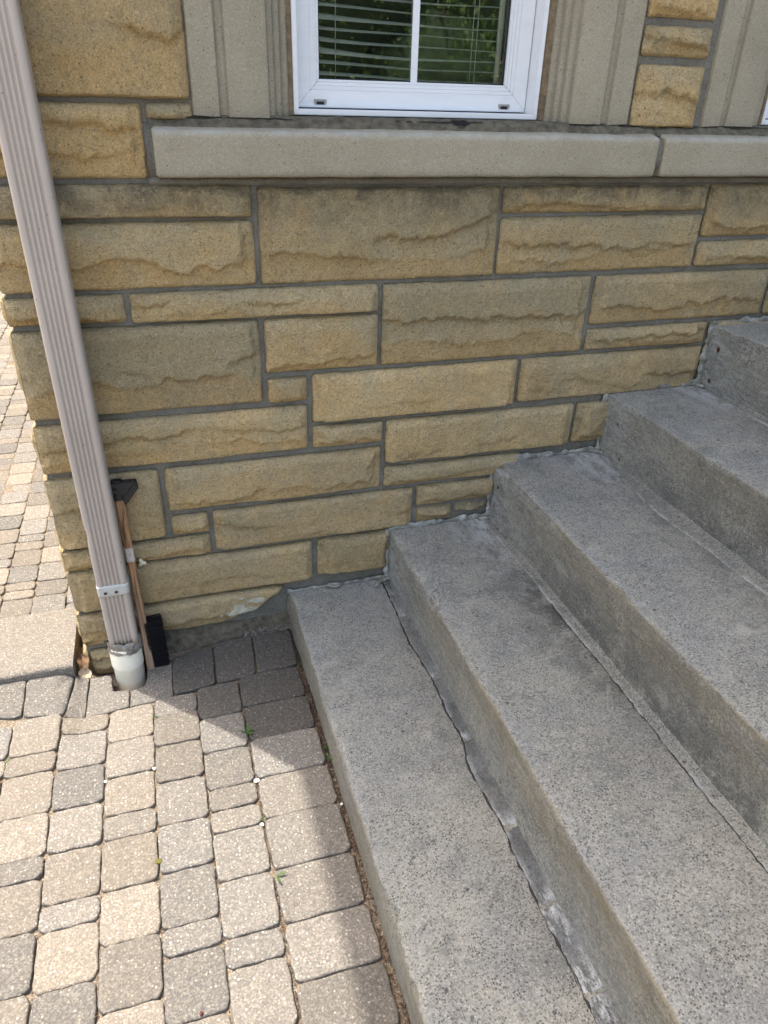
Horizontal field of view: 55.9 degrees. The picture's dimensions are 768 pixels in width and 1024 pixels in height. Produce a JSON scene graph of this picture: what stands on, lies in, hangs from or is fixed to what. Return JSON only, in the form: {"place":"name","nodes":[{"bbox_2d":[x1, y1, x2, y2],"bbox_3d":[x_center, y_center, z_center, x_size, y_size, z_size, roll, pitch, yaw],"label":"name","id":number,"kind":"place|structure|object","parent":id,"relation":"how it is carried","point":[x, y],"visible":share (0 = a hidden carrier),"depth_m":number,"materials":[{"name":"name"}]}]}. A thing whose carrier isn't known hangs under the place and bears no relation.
{"place":"outdoors","nodes":[
{"label":"outdoors","id":0,"kind":"place"},
{"bbox_2d":[0,291,409,1023],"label":"paving","id":1,"kind":"structure","parent":0,"point":[332,939],"depth_m":1.53,"materials":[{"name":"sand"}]},
{"bbox_2d":[0,607,82,683],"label":"concrete slab","id":2,"kind":"structure","parent":1,"relation":"on","point":[41,644],"depth_m":2.04,"materials":[{"name":"beige concrete"}]},
{"bbox_2d":[77,647,82,656],"bbox_3d":[-0.861,0.403,2.060,0.030,0.035,0.015,-7,-14,-38],"label":"dry leaf","id":3,"kind":"object","parent":1,"relation":"on","point":[80,651],"visible":0.52,"depth_m":2.06,"materials":[{"name":"brown plant"}]},
{"bbox_2d":[78,666,91,677],"bbox_3d":[-0.830,0.453,2.012,0.022,0.048,0.039,-3,-11,41],"label":"dry leaf","id":4,"kind":"object","parent":1,"relation":"on","point":[87,673],"visible":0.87,"depth_m":2.02,"materials":[{"name":"beige plant"}]},
{"bbox_2d":[77,654,88,670],"bbox_3d":[-0.843,0.421,2.025,0.033,0.045,0.021,-1,-3,-41],"label":"dry leaf","id":5,"kind":"object","parent":4,"relation":"on","point":[82,660],"visible":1,"depth_m":2.02,"materials":[{"name":"brown plant"}]},
{"bbox_2d":[109,648,145,690],"bbox_3d":[-0.711,0.432,2.018,0.085,0.182,0.085,-7,31,-15],"label":"drain pipe","id":6,"kind":"object","parent":1,"relation":"in","point":[130,673],"visible":0.55,"depth_m":1.99,"materials":[{"name":"beige plastic"}]},
{"bbox_2d":[110,478,169,669],"bbox_3d":[-0.640,0.183,1.907,0.081,0.592,0.055,-7,31,-15],"label":"snow brush","id":7,"kind":"object","parent":1,"relation":"on","point":[152,630],"visible":1,"depth_m":1.92,"materials":[{"name":"black plastic"}]},
{"bbox_2d":[154,858,161,863],"bbox_3d":[-0.462,0.716,1.482,0.016,0.006,0.012,-7,31,-15],"label":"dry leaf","id":8,"kind":"object","parent":1,"relation":"on","point":[158,861],"visible":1,"depth_m":1.48,"materials":[{"name":"yellow plant"}]},
{"bbox_2d":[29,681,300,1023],"bbox_3d":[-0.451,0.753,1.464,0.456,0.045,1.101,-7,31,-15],"label":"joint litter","id":9,"kind":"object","parent":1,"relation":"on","point":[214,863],"visible":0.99,"depth_m":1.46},
{"bbox_2d":[242,725,254,734],"bbox_3d":[-0.335,0.541,1.789,0.034,0.010,0.030,23,36,32],"label":"weed","id":10,"kind":"object","parent":1,"relation":"on","point":[248,729],"visible":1,"depth_m":1.79,"materials":[{"name":"green plant"}]},
{"bbox_2d":[244,623,291,637],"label":"wall grit","id":11,"kind":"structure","parent":1,"relation":"on","point":[253,632],"depth_m":2.14,"materials":[{"name":"grey gravel"}]},
{"bbox_2d":[276,871,285,881],"bbox_3d":[-0.210,0.734,1.456,0.017,0.010,0.026,10,31,13],"label":"weed","id":12,"kind":"object","parent":1,"relation":"on","point":[280,873],"visible":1,"depth_m":1.46,"materials":[{"name":"green plant"}]},
{"bbox_2d":[287,629,410,1023],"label":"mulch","id":13,"kind":"object","parent":1,"relation":"on","point":[329,764],"visible":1,"depth_m":1.65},
{"label":"ground","id":14,"kind":"structure","parent":0,"visible":0},
{"bbox_2d":[0,0,767,673],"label":"stone house","id":15,"kind":"structure","parent":14,"relation":"on","point":[352,280],"depth_m":1.74,"materials":[{"name":"stone"}]},
{"bbox_2d":[0,0,142,656],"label":"downspout","id":16,"kind":"object","parent":15,"relation":"attached to","point":[27,163],"visible":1,"depth_m":1.50,"materials":[{"name":"paint"}]},
{"bbox_2d":[139,558,146,566],"bbox_3d":[-0.639,0.134,1.916,0.021,0.026,0.006,-7,31,-15],"label":"scrap","id":17,"kind":"object","parent":15,"relation":"attached to","point":[141,562],"visible":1,"depth_m":1.92,"materials":[{"name":"white"}]},
{"bbox_2d":[290,0,549,119],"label":"window","id":18,"kind":"structure","parent":15,"relation":"in","point":[518,90],"depth_m":1.63,"materials":[{"name":"white plastic"}]},
{"bbox_2d":[761,98,767,124],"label":"window","id":19,"kind":"structure","parent":15,"relation":"in","point":[764,121],"depth_m":1.87,"materials":[{"name":"white plastic"}]},
{"bbox_2d":[286,316,767,1023],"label":"staircase","id":20,"kind":"structure","parent":14,"relation":"on","point":[644,864],"depth_m":1.51,"materials":[{"name":"concrete"}]},
{"bbox_2d":[384,388,767,1017],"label":"step crumbs","id":21,"kind":"object","parent":20,"relation":"on","point":[614,676],"visible":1,"depth_m":1.62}
]}

